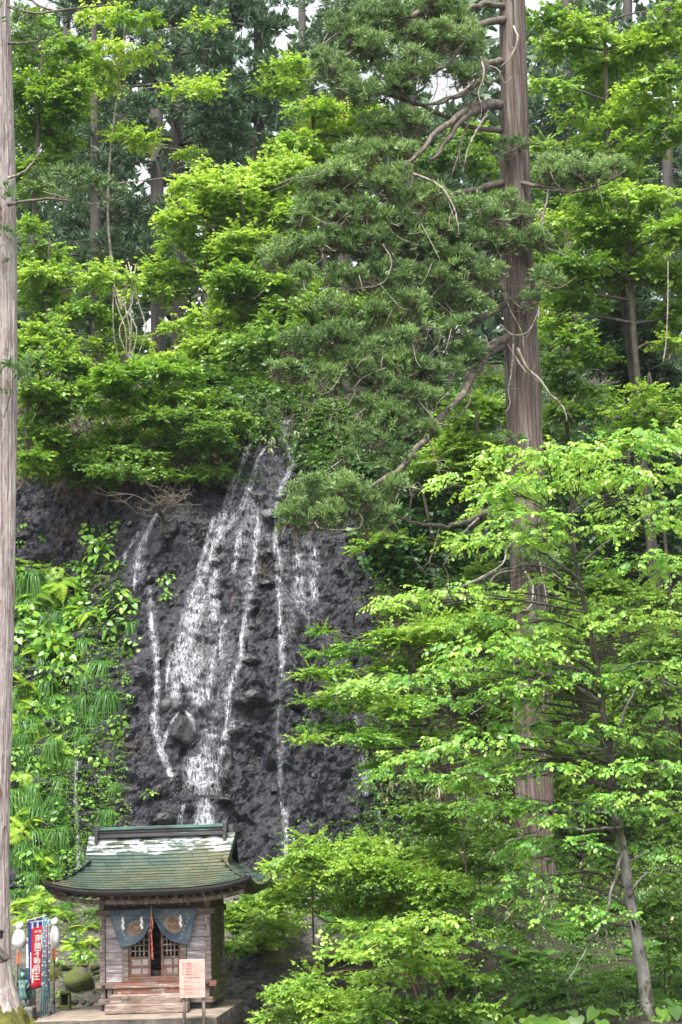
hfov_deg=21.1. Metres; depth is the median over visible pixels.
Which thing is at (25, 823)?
fern
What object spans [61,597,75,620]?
grass tussock
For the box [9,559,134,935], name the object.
bank weeds
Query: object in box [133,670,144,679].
boulder
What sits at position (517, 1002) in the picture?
fern
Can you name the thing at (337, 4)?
cedar
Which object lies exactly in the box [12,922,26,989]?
wrapped lantern
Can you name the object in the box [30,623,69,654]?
broadleaf plant
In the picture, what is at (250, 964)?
stone
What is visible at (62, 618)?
grass tussock
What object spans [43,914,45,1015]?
banner pole
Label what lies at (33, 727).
grass tussock
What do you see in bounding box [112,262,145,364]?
climbing vine
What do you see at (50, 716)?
grass tussock
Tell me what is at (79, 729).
grass tussock
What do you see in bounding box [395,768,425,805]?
bamboo grass
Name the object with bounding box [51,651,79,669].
broadleaf plant
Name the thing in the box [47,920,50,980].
narrow red banner
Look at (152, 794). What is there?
broadleaf plant
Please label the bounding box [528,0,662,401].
cedar
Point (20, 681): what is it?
fern
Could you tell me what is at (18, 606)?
fern
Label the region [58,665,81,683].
broadleaf plant
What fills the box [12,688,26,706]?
grass tussock
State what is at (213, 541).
waterfall
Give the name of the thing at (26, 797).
grass tussock
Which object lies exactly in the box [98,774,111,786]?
broadleaf plant
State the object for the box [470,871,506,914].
bamboo grass
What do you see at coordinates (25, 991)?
bronze statue
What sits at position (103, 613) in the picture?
broadleaf plant
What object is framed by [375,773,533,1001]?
shrub
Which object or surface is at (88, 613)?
fern
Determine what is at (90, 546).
broadleaf plant
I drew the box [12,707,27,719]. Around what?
grass tussock
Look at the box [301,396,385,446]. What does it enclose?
shrub
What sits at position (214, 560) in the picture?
boulder
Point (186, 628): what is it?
waterfall
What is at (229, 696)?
waterfall
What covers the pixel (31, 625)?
fern
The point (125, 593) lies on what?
broadleaf plant
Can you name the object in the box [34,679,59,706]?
grass tussock
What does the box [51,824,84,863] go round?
grass tussock
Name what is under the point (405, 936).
shrub
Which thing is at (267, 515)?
boulder
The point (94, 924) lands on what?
fern
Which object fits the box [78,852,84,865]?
grass tussock
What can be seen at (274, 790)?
boulder
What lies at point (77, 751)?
broadleaf plant
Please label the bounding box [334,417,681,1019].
dogwood tree
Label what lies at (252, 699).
boulder
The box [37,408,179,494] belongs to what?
shrub
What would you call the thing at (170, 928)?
curtain
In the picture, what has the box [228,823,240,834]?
boulder
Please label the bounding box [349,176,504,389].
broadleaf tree
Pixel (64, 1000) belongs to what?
stone niche
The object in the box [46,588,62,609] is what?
grass tussock
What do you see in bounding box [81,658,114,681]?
grass tussock
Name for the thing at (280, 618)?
waterfall
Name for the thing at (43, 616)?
grass tussock
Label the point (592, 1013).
butterbur
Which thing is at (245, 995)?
stone
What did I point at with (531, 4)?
sky
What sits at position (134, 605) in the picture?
broadleaf plant
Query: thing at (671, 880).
shrub
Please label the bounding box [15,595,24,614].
grass tussock
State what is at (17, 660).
grass tussock
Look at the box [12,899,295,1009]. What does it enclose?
yard weeds
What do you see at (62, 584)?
fern
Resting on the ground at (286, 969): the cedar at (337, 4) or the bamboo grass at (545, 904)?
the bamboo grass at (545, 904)
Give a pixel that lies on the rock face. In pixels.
(261, 758)
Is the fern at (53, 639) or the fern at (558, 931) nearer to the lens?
the fern at (558, 931)
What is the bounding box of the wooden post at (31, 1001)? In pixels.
[28,989,35,1005]
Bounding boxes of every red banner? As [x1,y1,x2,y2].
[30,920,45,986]
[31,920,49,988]
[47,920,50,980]
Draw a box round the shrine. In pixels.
[43,821,271,1013]
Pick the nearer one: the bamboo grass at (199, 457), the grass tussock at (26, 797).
the grass tussock at (26, 797)
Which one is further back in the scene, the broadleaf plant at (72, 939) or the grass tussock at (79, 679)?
the grass tussock at (79, 679)
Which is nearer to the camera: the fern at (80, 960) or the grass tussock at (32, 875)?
the fern at (80, 960)
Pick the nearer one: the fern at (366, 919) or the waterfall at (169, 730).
the fern at (366, 919)
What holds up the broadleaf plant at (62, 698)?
on the rock face
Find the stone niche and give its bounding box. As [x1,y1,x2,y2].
[59,991,71,1010]
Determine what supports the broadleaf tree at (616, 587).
on the hillside
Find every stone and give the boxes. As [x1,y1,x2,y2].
[71,999,78,1004]
[228,987,236,991]
[233,971,242,976]
[241,993,250,998]
[243,1005,250,1012]
[244,960,255,968]
[244,980,254,985]
[247,999,261,1008]
[255,973,264,977]
[255,984,264,991]
[263,946,289,965]
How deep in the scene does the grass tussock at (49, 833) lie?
43.59 m
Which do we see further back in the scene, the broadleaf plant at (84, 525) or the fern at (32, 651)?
the broadleaf plant at (84, 525)
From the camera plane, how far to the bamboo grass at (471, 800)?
43.96 m
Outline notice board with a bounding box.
[179,959,205,1023]
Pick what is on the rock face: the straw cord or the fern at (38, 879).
the fern at (38, 879)
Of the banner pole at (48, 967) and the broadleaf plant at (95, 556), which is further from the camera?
the broadleaf plant at (95, 556)
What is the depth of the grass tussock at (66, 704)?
46.57 m
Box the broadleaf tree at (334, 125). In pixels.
[244,45,395,294]
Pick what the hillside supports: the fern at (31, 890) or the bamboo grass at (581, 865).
the bamboo grass at (581, 865)
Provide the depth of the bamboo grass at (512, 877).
42.02 m
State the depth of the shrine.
35.90 m
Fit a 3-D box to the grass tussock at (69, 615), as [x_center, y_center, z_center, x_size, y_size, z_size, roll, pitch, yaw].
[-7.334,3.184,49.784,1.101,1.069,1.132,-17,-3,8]
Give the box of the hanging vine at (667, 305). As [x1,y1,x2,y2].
[663,261,668,361]
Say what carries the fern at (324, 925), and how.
on the ground at (286, 969)
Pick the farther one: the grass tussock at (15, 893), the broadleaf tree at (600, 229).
the broadleaf tree at (600, 229)
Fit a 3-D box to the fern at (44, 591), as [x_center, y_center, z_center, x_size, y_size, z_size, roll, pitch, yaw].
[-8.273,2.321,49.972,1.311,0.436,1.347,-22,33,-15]
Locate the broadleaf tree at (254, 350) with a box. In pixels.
[187,278,397,402]
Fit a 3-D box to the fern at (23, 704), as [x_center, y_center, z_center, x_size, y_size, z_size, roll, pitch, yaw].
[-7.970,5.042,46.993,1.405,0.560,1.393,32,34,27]
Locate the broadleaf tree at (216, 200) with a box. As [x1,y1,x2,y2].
[110,138,329,368]
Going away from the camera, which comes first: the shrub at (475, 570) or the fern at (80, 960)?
the fern at (80, 960)
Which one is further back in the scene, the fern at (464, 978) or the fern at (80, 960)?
the fern at (80, 960)
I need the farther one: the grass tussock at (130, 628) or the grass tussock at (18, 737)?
the grass tussock at (130, 628)
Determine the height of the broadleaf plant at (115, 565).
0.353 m
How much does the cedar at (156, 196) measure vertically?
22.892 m
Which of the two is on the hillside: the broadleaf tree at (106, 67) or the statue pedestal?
the broadleaf tree at (106, 67)
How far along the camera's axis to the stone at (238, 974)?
38.63 m
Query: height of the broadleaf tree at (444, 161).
13.192 m
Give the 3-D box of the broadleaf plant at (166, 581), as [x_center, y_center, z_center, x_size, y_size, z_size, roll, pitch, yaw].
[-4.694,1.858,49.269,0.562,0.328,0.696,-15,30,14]
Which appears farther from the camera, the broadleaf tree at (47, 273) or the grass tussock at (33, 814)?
the broadleaf tree at (47, 273)
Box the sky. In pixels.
[10,0,681,357]
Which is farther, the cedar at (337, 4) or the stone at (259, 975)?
the cedar at (337, 4)
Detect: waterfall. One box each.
[133,514,155,581]
[150,623,173,779]
[160,713,178,749]
[170,602,201,697]
[175,428,259,646]
[181,734,218,786]
[198,752,216,794]
[200,799,213,823]
[208,568,219,622]
[215,619,245,772]
[219,450,264,541]
[274,502,283,678]
[278,422,298,493]
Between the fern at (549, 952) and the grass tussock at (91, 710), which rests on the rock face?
the grass tussock at (91, 710)
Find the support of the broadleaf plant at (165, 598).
on the rock face
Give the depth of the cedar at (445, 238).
45.44 m
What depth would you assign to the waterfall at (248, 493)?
51.45 m
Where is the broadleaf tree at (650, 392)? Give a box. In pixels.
[589,373,681,764]
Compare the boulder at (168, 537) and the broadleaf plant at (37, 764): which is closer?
the broadleaf plant at (37, 764)
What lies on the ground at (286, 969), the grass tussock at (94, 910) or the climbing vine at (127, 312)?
the grass tussock at (94, 910)
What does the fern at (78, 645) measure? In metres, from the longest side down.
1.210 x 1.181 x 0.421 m
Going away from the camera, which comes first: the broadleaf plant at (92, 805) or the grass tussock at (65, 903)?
the grass tussock at (65, 903)
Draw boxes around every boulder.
[49,965,61,980]
[59,963,72,968]
[64,966,93,991]
[78,963,88,967]
[89,964,99,970]
[124,733,133,741]
[126,520,132,526]
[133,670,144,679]
[145,575,154,583]
[150,784,166,795]
[152,811,174,825]
[158,697,173,714]
[161,532,171,540]
[167,772,181,778]
[170,715,197,748]
[204,631,215,645]
[208,556,221,565]
[209,590,221,597]
[213,543,221,550]
[217,796,234,802]
[219,484,231,491]
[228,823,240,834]
[233,694,242,705]
[237,689,267,709]
[241,653,260,664]
[245,623,258,630]
[257,580,275,585]
[261,508,275,521]
[266,549,272,554]
[270,788,278,793]
[273,565,279,572]
[277,783,283,790]
[284,608,289,615]
[289,701,303,709]
[291,463,298,472]
[299,633,308,643]
[311,772,317,778]
[358,745,369,753]
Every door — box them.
[129,927,150,976]
[161,933,179,975]
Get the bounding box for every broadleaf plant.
[11,747,26,765]
[11,773,29,783]
[14,603,36,625]
[14,611,51,637]
[14,627,39,652]
[15,567,24,582]
[15,848,48,870]
[20,700,47,722]
[22,756,42,773]
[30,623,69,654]
[30,632,46,648]
[32,723,49,739]
[34,666,59,682]
[38,642,59,660]
[38,758,60,769]
[40,633,73,655]
[42,802,70,822]
[46,870,61,880]
[50,958,65,967]
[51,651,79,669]
[51,696,72,720]
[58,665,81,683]
[58,705,75,724]
[59,849,77,865]
[62,611,76,626]
[63,612,77,627]
[63,930,84,944]
[65,598,93,622]
[67,560,82,574]
[69,949,93,963]
[71,784,85,795]
[73,572,90,591]
[74,744,95,756]
[76,587,93,601]
[77,523,103,543]
[77,561,98,574]
[80,798,96,807]
[81,535,105,557]
[82,547,114,572]
[88,751,108,770]
[93,603,109,627]
[98,533,117,548]
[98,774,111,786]
[101,586,131,603]
[102,617,124,641]
[102,715,129,736]
[104,520,121,532]
[105,560,124,570]
[112,598,140,616]
[119,618,128,626]
[120,637,141,659]
[120,675,131,686]
[125,694,133,704]
[139,789,158,799]
[156,574,175,592]
[159,591,176,600]
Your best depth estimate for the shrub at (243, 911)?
39.20 m
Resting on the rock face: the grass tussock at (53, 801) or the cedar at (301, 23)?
the grass tussock at (53, 801)
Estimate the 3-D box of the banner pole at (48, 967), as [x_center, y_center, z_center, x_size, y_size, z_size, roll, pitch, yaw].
[-5.885,9.105,36.787,0.063,1.803,0.029,-2,-11,0]
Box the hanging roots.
[18,384,367,513]
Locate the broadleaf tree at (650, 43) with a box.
[525,0,681,722]
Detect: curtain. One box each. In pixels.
[108,909,150,947]
[153,909,196,944]
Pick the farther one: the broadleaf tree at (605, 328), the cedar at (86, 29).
the cedar at (86, 29)
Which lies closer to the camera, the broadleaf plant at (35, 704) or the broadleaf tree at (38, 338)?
the broadleaf plant at (35, 704)
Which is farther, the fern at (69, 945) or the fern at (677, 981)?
the fern at (69, 945)
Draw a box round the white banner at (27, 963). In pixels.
[26,939,28,967]
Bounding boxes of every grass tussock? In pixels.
[9,842,31,874]
[10,789,28,823]
[10,888,31,899]
[11,750,31,775]
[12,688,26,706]
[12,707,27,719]
[12,714,43,750]
[12,733,33,754]
[13,655,23,670]
[13,701,29,718]
[15,568,25,596]
[15,570,56,612]
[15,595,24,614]
[15,598,40,623]
[15,620,31,639]
[15,847,48,884]
[16,797,46,817]
[18,783,47,812]
[18,791,41,822]
[19,722,48,752]
[20,742,36,763]
[20,871,42,895]
[21,805,47,839]
[25,827,53,870]
[29,612,53,638]
[31,656,50,670]
[31,678,63,707]
[31,772,45,780]
[33,794,72,826]
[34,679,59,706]
[38,713,65,734]
[38,738,70,777]
[39,610,63,633]
[39,776,75,806]
[39,829,60,855]
[39,866,66,883]
[39,868,48,883]
[42,693,68,713]
[43,734,70,759]
[43,853,63,875]
[45,808,66,825]
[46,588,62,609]
[46,597,62,610]
[49,616,70,633]
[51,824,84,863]
[54,703,75,727]
[55,753,77,774]
[59,705,77,732]
[59,901,73,910]
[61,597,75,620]
[62,609,75,628]
[64,699,76,716]
[67,726,84,747]
[69,637,101,660]
[69,674,97,703]
[69,695,97,729]
[71,715,100,735]
[72,736,93,760]
[75,605,93,630]
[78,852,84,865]
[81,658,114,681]
[84,705,103,723]
[85,808,118,836]
[88,688,123,719]
[90,908,98,920]
[98,782,122,806]
[120,620,138,637]
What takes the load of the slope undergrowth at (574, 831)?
on the hillside
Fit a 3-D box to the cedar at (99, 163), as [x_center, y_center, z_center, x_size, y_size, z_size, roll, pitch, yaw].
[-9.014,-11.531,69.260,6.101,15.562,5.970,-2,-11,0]
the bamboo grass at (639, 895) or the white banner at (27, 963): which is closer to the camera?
the white banner at (27, 963)
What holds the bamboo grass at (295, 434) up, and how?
on the rock face
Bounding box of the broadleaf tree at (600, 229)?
[532,177,681,789]
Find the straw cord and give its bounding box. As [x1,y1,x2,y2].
[99,912,200,917]
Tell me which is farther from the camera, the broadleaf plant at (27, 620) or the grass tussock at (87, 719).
the broadleaf plant at (27, 620)
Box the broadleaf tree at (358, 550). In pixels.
[341,482,467,584]
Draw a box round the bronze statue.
[13,968,34,1006]
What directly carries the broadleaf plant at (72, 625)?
on the rock face
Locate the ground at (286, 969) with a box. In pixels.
[10,891,681,1023]
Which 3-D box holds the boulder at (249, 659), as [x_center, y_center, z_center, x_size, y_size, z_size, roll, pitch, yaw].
[-2.338,3.767,46.853,0.588,0.330,0.447,-2,-11,0]
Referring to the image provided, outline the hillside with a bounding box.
[17,340,681,922]
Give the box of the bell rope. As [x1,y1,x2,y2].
[149,906,152,959]
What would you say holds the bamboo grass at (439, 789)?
on the rock face
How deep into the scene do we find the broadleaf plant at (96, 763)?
45.06 m
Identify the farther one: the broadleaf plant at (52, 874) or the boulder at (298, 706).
the boulder at (298, 706)
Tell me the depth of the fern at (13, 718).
46.18 m
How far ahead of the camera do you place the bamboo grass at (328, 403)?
54.93 m
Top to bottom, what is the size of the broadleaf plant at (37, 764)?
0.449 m
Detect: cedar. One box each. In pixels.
[0,0,127,1023]
[17,0,117,359]
[17,16,180,369]
[40,3,218,385]
[43,0,185,368]
[62,0,275,387]
[126,0,252,365]
[204,0,316,369]
[222,0,336,293]
[251,0,636,921]
[292,0,466,299]
[349,4,487,360]
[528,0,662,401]
[574,0,681,374]
[620,0,681,410]
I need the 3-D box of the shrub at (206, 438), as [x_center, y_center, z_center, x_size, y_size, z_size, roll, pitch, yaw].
[-4.070,-2.439,54.132,4.981,4.412,7.410,-6,-11,20]
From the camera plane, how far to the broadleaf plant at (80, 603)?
49.54 m
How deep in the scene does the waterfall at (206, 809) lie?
44.12 m
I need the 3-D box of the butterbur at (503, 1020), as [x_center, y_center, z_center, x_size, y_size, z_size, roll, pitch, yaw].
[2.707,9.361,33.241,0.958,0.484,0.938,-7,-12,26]
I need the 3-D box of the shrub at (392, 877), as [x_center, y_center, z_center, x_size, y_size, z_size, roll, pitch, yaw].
[1.220,8.459,36.802,3.717,4.041,3.531,-4,-11,11]
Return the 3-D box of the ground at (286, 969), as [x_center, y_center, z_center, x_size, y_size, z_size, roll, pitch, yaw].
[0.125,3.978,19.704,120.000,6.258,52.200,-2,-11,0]
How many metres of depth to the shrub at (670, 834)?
36.09 m
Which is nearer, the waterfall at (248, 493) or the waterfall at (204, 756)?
the waterfall at (204, 756)
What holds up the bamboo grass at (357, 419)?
on the rock face
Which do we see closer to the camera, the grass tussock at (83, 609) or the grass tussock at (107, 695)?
the grass tussock at (107, 695)
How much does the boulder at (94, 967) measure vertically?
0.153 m
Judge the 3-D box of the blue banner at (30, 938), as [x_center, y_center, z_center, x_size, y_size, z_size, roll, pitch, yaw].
[-6.008,8.641,36.078,0.407,1.341,0.061,-2,-11,0]
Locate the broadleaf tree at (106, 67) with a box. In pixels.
[39,0,232,387]
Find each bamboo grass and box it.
[187,454,205,467]
[204,452,223,464]
[214,446,236,462]
[260,436,278,463]
[277,424,297,456]
[289,428,311,448]
[323,397,337,418]
[342,416,360,424]
[376,779,398,818]
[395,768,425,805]
[398,891,430,933]
[423,782,442,802]
[444,904,480,941]
[454,792,486,830]
[470,814,498,852]
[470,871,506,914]
[474,847,495,881]
[478,921,508,961]
[487,891,522,927]
[504,903,534,939]
[505,862,537,906]
[520,884,551,924]
[561,856,600,896]
[635,878,661,905]
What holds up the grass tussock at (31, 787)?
on the rock face
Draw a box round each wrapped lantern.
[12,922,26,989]
[50,918,59,1003]
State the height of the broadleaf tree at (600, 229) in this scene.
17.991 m
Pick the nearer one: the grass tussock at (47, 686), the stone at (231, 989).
the stone at (231, 989)
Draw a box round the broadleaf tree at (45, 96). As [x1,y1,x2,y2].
[10,0,102,374]
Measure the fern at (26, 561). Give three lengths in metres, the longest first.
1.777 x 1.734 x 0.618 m
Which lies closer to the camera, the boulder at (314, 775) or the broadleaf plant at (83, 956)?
the broadleaf plant at (83, 956)
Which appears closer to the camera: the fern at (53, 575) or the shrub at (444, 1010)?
the shrub at (444, 1010)
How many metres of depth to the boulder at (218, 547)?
50.00 m
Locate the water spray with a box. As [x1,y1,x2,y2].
[77,445,363,850]
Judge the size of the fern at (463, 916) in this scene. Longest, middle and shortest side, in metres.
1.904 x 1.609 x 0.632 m
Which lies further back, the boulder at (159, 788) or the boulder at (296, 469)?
the boulder at (296, 469)
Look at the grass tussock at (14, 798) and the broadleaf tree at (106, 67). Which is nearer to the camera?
the grass tussock at (14, 798)
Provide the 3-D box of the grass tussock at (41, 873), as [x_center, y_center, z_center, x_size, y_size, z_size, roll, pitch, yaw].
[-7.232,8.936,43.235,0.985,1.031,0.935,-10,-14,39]
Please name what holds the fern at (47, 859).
on the rock face
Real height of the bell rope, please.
1.028 m
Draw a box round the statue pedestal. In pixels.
[24,1006,35,1019]
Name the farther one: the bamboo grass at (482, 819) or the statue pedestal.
the bamboo grass at (482, 819)
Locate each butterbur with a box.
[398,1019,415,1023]
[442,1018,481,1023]
[481,1014,516,1023]
[505,1008,534,1023]
[522,1013,563,1023]
[556,1009,590,1023]
[585,1006,620,1023]
[635,998,681,1022]
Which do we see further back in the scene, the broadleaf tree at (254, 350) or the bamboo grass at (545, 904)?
the broadleaf tree at (254, 350)
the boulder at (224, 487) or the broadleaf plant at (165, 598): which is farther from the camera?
the boulder at (224, 487)
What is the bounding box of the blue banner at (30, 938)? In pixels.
[26,915,46,983]
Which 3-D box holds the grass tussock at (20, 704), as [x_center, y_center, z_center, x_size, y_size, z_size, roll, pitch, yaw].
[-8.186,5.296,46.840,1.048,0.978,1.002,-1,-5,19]
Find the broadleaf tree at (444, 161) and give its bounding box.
[404,116,661,470]
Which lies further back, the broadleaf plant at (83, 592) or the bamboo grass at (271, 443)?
the bamboo grass at (271, 443)
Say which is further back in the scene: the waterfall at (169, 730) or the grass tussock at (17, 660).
the grass tussock at (17, 660)
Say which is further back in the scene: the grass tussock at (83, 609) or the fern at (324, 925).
the grass tussock at (83, 609)
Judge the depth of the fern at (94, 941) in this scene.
40.34 m
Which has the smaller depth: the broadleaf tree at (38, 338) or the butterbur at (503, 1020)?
the butterbur at (503, 1020)
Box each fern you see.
[10,774,32,800]
[10,779,40,810]
[10,813,46,835]
[10,815,38,846]
[10,895,48,907]
[10,898,23,911]
[10,906,50,925]
[12,690,44,716]
[12,713,23,734]
[13,672,39,694]
[13,807,46,819]
[13,884,43,898]
[15,557,45,570]
[15,599,47,618]
[16,870,44,894]
[18,586,55,603]
[19,645,53,661]
[19,687,35,698]
[20,644,38,655]
[20,699,50,719]
[24,622,50,635]
[26,898,60,914]
[29,762,47,778]
[30,566,81,602]
[30,849,56,867]
[35,564,62,572]
[35,569,60,591]
[35,887,53,898]
[38,631,67,660]
[39,632,61,646]
[39,906,75,919]
[42,595,67,609]
[46,734,77,765]
[57,939,90,950]
[63,641,101,652]
[66,592,84,617]
[69,922,98,933]
[69,952,97,965]
[71,606,108,630]
[78,665,94,675]
[84,936,99,948]
[315,911,372,934]
[316,936,376,966]
[338,910,410,931]
[414,913,483,935]
[441,966,477,992]
[458,972,504,999]
[475,916,538,936]
[482,993,547,1016]
[495,950,547,965]
[506,949,560,973]
[525,966,582,991]
[528,991,566,1008]
[535,981,615,1005]
[543,916,596,938]
[549,928,604,945]
[573,952,633,963]
[579,916,623,927]
[583,976,627,995]
[595,892,664,915]
[595,1004,627,1017]
[615,939,671,957]
[615,965,653,979]
[629,969,681,996]
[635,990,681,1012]
[646,948,677,960]
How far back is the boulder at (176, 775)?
44.40 m
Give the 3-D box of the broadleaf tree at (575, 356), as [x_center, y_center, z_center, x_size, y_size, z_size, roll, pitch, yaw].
[6.903,1.820,51.064,2.830,14.450,4.175,-5,-11,14]
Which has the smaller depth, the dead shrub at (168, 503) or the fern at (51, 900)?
the fern at (51, 900)
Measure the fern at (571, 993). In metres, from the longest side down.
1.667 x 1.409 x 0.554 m
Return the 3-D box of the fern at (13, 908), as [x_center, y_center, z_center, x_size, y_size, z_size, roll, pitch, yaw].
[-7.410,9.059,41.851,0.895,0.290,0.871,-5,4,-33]
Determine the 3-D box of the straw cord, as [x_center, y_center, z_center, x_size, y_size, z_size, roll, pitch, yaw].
[-3.740,7.908,35.839,2.051,0.085,0.059,-3,-11,4]
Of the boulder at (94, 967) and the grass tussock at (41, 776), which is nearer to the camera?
the boulder at (94, 967)
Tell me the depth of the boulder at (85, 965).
39.07 m
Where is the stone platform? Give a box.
[32,999,243,1023]
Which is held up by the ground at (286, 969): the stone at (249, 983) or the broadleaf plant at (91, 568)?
the stone at (249, 983)
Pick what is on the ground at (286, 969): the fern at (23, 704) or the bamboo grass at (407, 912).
the bamboo grass at (407, 912)
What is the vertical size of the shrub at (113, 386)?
3.220 m
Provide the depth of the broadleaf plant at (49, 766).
45.17 m
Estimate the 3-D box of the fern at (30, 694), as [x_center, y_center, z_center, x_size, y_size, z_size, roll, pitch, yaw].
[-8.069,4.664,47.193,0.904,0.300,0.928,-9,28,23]
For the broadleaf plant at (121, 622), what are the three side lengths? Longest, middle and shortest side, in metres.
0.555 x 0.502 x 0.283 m
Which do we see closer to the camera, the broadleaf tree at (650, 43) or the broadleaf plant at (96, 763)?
the broadleaf plant at (96, 763)
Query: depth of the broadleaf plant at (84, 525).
51.18 m
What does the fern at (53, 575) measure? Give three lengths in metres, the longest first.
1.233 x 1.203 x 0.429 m
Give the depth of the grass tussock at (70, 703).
46.67 m
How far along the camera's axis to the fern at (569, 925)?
42.94 m
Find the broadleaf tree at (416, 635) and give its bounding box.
[280,584,529,968]
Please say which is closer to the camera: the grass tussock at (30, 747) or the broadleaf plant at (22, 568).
the grass tussock at (30, 747)
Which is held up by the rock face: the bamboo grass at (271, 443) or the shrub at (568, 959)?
the bamboo grass at (271, 443)
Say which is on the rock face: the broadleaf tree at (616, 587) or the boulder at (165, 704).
the boulder at (165, 704)
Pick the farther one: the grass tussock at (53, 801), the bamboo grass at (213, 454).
the bamboo grass at (213, 454)
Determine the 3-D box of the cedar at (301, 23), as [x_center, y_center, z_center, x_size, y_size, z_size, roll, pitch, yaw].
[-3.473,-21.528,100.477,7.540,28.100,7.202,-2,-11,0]
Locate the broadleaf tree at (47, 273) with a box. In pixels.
[16,210,158,384]
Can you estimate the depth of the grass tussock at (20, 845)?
43.30 m
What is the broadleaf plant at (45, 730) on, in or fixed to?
on the rock face
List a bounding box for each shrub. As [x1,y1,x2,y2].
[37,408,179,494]
[58,350,213,453]
[88,382,259,489]
[93,475,203,533]
[138,352,312,410]
[224,880,311,959]
[246,972,392,1023]
[254,825,397,980]
[282,910,504,1023]
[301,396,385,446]
[308,831,495,999]
[344,986,511,1023]
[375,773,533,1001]
[378,553,510,714]
[471,909,638,1014]
[617,763,681,987]
[618,861,681,1012]
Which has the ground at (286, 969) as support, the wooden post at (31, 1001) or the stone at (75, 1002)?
the wooden post at (31, 1001)
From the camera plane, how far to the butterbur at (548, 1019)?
33.04 m
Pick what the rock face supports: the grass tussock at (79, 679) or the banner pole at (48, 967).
the grass tussock at (79, 679)
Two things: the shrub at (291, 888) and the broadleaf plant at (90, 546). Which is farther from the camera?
the broadleaf plant at (90, 546)
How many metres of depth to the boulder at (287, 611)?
48.51 m
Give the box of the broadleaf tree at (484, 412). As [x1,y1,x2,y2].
[400,385,506,681]
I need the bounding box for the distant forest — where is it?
[11,0,681,365]
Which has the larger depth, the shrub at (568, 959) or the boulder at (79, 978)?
the boulder at (79, 978)
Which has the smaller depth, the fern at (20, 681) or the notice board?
the notice board
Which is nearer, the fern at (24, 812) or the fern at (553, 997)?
the fern at (553, 997)
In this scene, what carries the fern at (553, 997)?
on the ground at (286, 969)
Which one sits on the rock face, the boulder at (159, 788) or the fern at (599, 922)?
the boulder at (159, 788)
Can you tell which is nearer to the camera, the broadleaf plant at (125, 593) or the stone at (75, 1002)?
the stone at (75, 1002)
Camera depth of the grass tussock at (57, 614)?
49.40 m
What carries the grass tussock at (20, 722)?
on the rock face
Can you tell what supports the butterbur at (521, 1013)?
on the ground at (286, 969)
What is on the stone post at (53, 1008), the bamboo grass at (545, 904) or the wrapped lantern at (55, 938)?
the wrapped lantern at (55, 938)
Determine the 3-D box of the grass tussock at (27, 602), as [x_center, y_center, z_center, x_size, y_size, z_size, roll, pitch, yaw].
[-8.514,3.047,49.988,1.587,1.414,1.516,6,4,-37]
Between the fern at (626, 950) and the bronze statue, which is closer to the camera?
the bronze statue
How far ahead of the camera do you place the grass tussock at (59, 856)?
43.34 m
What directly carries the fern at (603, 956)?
on the ground at (286, 969)
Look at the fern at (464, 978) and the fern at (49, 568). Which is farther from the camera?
the fern at (49, 568)
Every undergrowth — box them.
[16,350,385,491]
[17,342,681,599]
[272,585,681,1023]
[342,563,681,915]
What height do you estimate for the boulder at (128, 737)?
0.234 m
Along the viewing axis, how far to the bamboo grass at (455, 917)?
39.95 m
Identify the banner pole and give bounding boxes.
[40,917,43,1017]
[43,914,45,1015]
[45,918,46,1014]
[47,919,49,1010]
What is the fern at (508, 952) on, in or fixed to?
on the ground at (286, 969)
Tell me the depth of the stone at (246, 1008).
37.13 m
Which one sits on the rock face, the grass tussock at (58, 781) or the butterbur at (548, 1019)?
the grass tussock at (58, 781)
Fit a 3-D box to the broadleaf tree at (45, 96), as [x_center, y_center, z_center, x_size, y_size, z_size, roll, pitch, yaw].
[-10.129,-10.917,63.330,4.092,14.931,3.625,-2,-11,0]
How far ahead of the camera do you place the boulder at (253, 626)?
47.97 m
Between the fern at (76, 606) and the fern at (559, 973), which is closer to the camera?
the fern at (559, 973)
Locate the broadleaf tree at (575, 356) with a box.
[538,317,626,836]
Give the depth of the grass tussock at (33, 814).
43.98 m
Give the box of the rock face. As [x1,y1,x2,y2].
[9,392,547,932]
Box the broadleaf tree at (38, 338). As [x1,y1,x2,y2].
[16,313,108,484]
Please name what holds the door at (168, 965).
in the shrine
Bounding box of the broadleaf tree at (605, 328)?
[574,282,681,560]
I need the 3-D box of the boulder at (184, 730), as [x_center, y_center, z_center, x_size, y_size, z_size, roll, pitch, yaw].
[-3.941,5.460,45.302,0.619,0.832,0.649,7,-14,-40]
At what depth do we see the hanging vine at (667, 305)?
49.86 m
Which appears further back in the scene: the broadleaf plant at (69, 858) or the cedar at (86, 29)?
the cedar at (86, 29)
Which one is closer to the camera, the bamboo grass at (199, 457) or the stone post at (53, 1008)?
the stone post at (53, 1008)
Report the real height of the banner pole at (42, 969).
1.911 m
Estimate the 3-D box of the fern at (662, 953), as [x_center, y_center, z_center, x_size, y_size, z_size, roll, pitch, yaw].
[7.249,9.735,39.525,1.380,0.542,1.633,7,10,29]
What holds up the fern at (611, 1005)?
on the ground at (286, 969)
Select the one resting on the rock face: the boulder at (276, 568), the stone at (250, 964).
the boulder at (276, 568)
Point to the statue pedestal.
(34, 1010)
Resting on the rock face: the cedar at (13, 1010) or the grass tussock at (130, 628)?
the grass tussock at (130, 628)
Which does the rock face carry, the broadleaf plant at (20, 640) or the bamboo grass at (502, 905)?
the broadleaf plant at (20, 640)
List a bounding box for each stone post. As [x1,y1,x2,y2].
[27,1009,32,1017]
[51,1000,54,1014]
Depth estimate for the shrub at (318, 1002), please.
33.21 m

